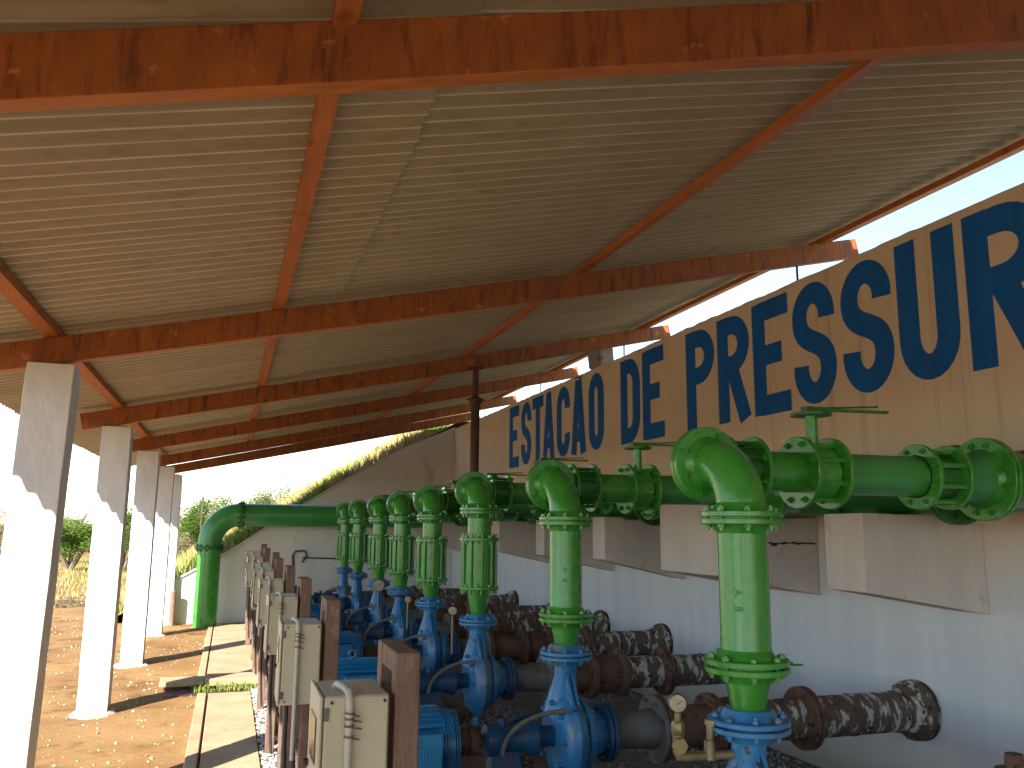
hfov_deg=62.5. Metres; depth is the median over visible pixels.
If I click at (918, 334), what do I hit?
retaining wall
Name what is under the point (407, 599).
pressure gauge
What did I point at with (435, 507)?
discharge pipe
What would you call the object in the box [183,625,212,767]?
path kerb
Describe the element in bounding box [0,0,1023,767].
open shed
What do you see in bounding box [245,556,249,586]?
door
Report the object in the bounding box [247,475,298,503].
tree
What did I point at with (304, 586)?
wooden frame
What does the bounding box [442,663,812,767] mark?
grey gravel
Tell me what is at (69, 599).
brushwood heap
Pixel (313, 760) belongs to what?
door
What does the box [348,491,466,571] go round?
discharge pipe
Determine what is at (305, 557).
conduit pipe
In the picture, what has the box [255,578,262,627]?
door
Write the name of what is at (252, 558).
control box
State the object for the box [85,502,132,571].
tree
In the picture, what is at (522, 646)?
suction pipe
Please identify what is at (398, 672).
wooden frame
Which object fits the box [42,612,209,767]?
dirt pebbles
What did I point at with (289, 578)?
wooden frame
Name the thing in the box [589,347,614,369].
concrete lump
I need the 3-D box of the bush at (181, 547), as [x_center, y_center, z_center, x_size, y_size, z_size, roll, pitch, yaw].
[-9.210,4.921,23.794,1.029,1.539,1.200,-2,-10,13]
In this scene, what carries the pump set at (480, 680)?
on the gravel floor
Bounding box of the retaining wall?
[174,182,1023,767]
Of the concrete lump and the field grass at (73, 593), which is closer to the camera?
the concrete lump
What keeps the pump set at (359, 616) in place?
on the gravel floor
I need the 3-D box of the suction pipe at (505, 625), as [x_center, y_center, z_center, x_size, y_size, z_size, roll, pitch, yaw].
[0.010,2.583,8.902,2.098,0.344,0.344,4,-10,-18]
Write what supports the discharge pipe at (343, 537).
on the pump set at (343, 588)
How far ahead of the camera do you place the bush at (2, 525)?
38.88 m
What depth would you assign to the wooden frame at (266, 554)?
11.52 m
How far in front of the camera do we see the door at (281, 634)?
4.32 m
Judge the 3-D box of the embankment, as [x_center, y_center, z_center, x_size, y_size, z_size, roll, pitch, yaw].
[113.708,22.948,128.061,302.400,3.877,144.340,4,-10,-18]
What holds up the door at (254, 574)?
in the control box at (261, 573)
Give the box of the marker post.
[168,591,176,625]
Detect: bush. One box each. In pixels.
[0,506,6,556]
[59,495,93,562]
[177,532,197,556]
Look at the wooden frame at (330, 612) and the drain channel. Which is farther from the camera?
the drain channel
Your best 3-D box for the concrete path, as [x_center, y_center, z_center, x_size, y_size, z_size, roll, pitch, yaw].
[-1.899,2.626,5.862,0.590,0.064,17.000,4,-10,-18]
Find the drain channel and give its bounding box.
[162,686,257,697]
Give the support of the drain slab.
on the gravel floor
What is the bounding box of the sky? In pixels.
[0,150,1023,525]
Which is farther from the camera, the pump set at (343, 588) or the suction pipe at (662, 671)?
the pump set at (343, 588)
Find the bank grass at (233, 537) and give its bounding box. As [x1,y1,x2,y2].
[118,412,470,615]
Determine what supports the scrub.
on the ground at (69, 745)
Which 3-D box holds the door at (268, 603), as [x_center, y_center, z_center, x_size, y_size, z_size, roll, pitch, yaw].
[-1.762,1.719,6.053,0.030,0.407,0.291,4,-11,-21]
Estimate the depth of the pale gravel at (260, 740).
6.47 m
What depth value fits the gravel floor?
7.03 m
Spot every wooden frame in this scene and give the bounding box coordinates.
[245,544,266,629]
[245,548,270,644]
[250,552,279,660]
[252,558,283,672]
[256,565,295,710]
[264,576,311,754]
[280,595,340,767]
[377,639,420,767]
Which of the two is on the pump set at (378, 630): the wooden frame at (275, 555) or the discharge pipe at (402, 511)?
the discharge pipe at (402, 511)
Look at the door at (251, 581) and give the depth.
10.08 m
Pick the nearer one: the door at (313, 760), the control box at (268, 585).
the door at (313, 760)
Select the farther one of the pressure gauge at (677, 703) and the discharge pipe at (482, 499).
the discharge pipe at (482, 499)
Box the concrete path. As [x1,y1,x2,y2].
[199,624,260,767]
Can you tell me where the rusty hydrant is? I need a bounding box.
[994,752,1023,767]
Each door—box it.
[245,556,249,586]
[250,562,254,596]
[251,569,256,609]
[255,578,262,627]
[262,593,271,654]
[273,618,285,706]
[302,680,328,767]
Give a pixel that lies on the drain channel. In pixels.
(175, 693)
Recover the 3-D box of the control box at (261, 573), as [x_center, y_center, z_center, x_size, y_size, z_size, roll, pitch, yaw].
[-2.591,2.481,8.831,0.307,1.112,0.311,4,-10,-17]
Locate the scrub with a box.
[0,531,196,550]
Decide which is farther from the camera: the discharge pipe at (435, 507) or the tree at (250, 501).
the tree at (250, 501)
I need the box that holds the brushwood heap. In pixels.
[53,589,85,607]
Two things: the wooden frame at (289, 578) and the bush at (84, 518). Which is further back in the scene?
the bush at (84, 518)
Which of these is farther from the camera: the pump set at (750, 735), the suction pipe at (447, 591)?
the suction pipe at (447, 591)
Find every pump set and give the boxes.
[251,567,352,638]
[258,579,391,670]
[264,586,418,701]
[274,597,458,736]
[277,613,506,767]
[295,572,370,627]
[418,643,606,767]
[708,704,790,767]
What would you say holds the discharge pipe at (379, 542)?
on the pump set at (359, 616)
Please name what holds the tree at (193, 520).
on the ground at (69, 745)
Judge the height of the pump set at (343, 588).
1.046 m
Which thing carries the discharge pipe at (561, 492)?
on the pump set at (570, 732)
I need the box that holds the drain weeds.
[189,681,257,692]
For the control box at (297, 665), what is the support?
attached to the wooden frame at (330, 612)
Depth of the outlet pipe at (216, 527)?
13.90 m
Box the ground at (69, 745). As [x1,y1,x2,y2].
[0,527,233,767]
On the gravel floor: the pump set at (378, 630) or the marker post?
the pump set at (378, 630)
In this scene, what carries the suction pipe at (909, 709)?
attached to the retaining wall
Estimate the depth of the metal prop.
8.62 m
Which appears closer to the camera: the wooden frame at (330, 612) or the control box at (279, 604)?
the wooden frame at (330, 612)
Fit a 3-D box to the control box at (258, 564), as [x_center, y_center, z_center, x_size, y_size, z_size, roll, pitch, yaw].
[-3.014,2.688,10.157,0.307,1.112,0.312,4,-11,-17]
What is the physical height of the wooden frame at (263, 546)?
1.285 m
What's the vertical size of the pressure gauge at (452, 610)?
0.320 m
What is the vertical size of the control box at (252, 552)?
1.113 m
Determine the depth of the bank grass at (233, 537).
15.68 m
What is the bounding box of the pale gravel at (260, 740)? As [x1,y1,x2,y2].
[244,638,277,767]
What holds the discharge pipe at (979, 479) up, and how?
on the pump set at (750, 735)
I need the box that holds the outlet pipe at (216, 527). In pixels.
[192,500,422,627]
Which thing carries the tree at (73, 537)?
on the ground at (69, 745)
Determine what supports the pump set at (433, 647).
on the gravel floor
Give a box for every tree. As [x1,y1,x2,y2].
[60,515,92,570]
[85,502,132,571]
[178,486,236,546]
[220,491,278,528]
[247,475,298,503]
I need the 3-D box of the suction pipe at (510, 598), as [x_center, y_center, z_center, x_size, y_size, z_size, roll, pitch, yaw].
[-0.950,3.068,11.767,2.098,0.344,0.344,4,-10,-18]
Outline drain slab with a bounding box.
[159,671,268,687]
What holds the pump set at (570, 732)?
on the gravel floor
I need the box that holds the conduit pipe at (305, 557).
[292,527,339,565]
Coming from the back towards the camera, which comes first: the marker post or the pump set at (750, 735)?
the marker post
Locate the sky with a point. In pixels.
(246, 478)
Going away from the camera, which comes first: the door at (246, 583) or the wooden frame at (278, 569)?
the wooden frame at (278, 569)
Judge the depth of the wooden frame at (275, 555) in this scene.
10.17 m
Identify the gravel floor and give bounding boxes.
[234,622,818,767]
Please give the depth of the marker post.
13.82 m
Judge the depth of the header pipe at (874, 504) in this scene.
4.79 m
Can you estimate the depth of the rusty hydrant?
2.81 m
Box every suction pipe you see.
[363,585,466,597]
[369,590,518,609]
[391,601,548,620]
[415,610,609,644]
[448,623,672,666]
[499,647,724,701]
[592,679,941,763]
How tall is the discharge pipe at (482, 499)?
1.165 m
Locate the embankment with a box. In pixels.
[189,422,467,570]
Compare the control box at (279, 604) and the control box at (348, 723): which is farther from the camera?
the control box at (279, 604)
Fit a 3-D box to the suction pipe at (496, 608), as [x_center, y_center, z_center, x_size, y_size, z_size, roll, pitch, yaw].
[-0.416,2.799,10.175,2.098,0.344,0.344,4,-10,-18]
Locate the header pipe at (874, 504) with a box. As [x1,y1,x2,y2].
[447,445,1023,525]
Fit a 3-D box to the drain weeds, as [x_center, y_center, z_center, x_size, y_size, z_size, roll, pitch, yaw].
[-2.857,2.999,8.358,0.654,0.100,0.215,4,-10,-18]
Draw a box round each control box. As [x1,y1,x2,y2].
[244,550,260,599]
[245,555,262,637]
[250,560,270,644]
[251,567,274,674]
[255,577,283,706]
[262,591,297,753]
[273,617,321,767]
[302,679,388,767]
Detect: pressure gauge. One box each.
[373,580,384,618]
[405,596,410,629]
[448,606,456,653]
[668,693,734,761]
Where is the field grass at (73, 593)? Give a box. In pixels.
[54,554,126,607]
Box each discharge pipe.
[335,495,417,566]
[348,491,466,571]
[367,485,501,578]
[387,480,538,586]
[413,472,588,597]
[455,457,661,613]
[526,442,788,645]
[670,406,1023,710]
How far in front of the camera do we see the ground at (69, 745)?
7.64 m
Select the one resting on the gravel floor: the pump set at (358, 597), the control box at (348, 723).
the pump set at (358, 597)
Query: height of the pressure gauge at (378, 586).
0.390 m
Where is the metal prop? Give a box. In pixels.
[466,366,484,638]

